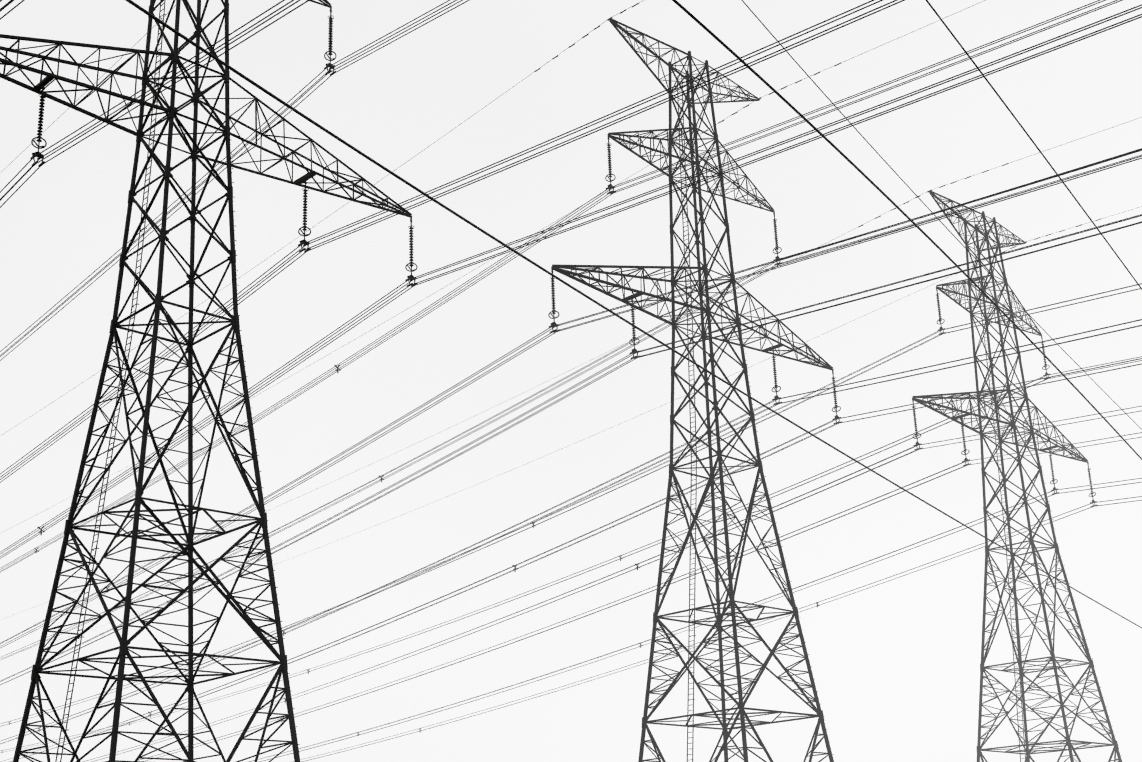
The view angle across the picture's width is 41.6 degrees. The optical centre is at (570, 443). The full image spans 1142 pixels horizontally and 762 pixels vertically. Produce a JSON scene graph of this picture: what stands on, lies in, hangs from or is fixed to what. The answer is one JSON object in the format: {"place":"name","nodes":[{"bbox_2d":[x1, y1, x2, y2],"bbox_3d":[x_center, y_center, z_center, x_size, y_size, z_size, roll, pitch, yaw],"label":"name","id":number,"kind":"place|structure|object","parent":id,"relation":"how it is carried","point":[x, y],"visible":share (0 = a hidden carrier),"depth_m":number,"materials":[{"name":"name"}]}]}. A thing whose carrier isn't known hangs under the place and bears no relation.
{"place":"outdoors","nodes":[
{"label":"outdoors","id":0,"kind":"place"},
{"bbox_2d":[1,3,1099,752],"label":"conductor spacers","id":1,"kind":"object","parent":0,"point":[41,531],"visible":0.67,"depth_m":126.69,"materials":[{"name":"grey metal"}]},
{"bbox_2d":[0,0,1141,761],"label":"sky","id":2,"kind":"structure","parent":0,"point":[895,663],"materials":[{"name":"white"}]},
{"label":"ground","id":3,"kind":"structure","parent":0,"visible":0},
{"bbox_2d":[0,0,417,761],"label":"pylon","id":4,"kind":"object","parent":3,"relation":"on","point":[158,298],"visible":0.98,"depth_m":68.27,"materials":[{"name":"metal"}]},
{"bbox_2d":[0,0,1141,761],"bbox_3d":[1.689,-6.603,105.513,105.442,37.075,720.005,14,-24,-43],"label":"conductors","id":5,"kind":"object","parent":4,"relation":"hanging from","point":[816,254],"visible":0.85,"depth_m":96.03,"materials":[{"name":"metal"}]},
{"bbox_2d":[126,0,1141,627],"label":"crossing line conductors","id":6,"kind":"object","parent":4,"relation":"attached to","point":[818,132],"visible":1,"depth_m":44.98,"materials":[{"name":"metal"}]},
{"bbox_2d":[548,17,841,761],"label":"pylon","id":7,"kind":"object","parent":3,"relation":"on","point":[718,616],"visible":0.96,"depth_m":95.94,"materials":[{"name":"metal"}]},
{"bbox_2d":[912,190,1121,761],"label":"pylon","id":8,"kind":"object","parent":3,"relation":"on","point":[1030,541],"visible":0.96,"depth_m":122.17,"materials":[{"name":"metal"}]}
]}

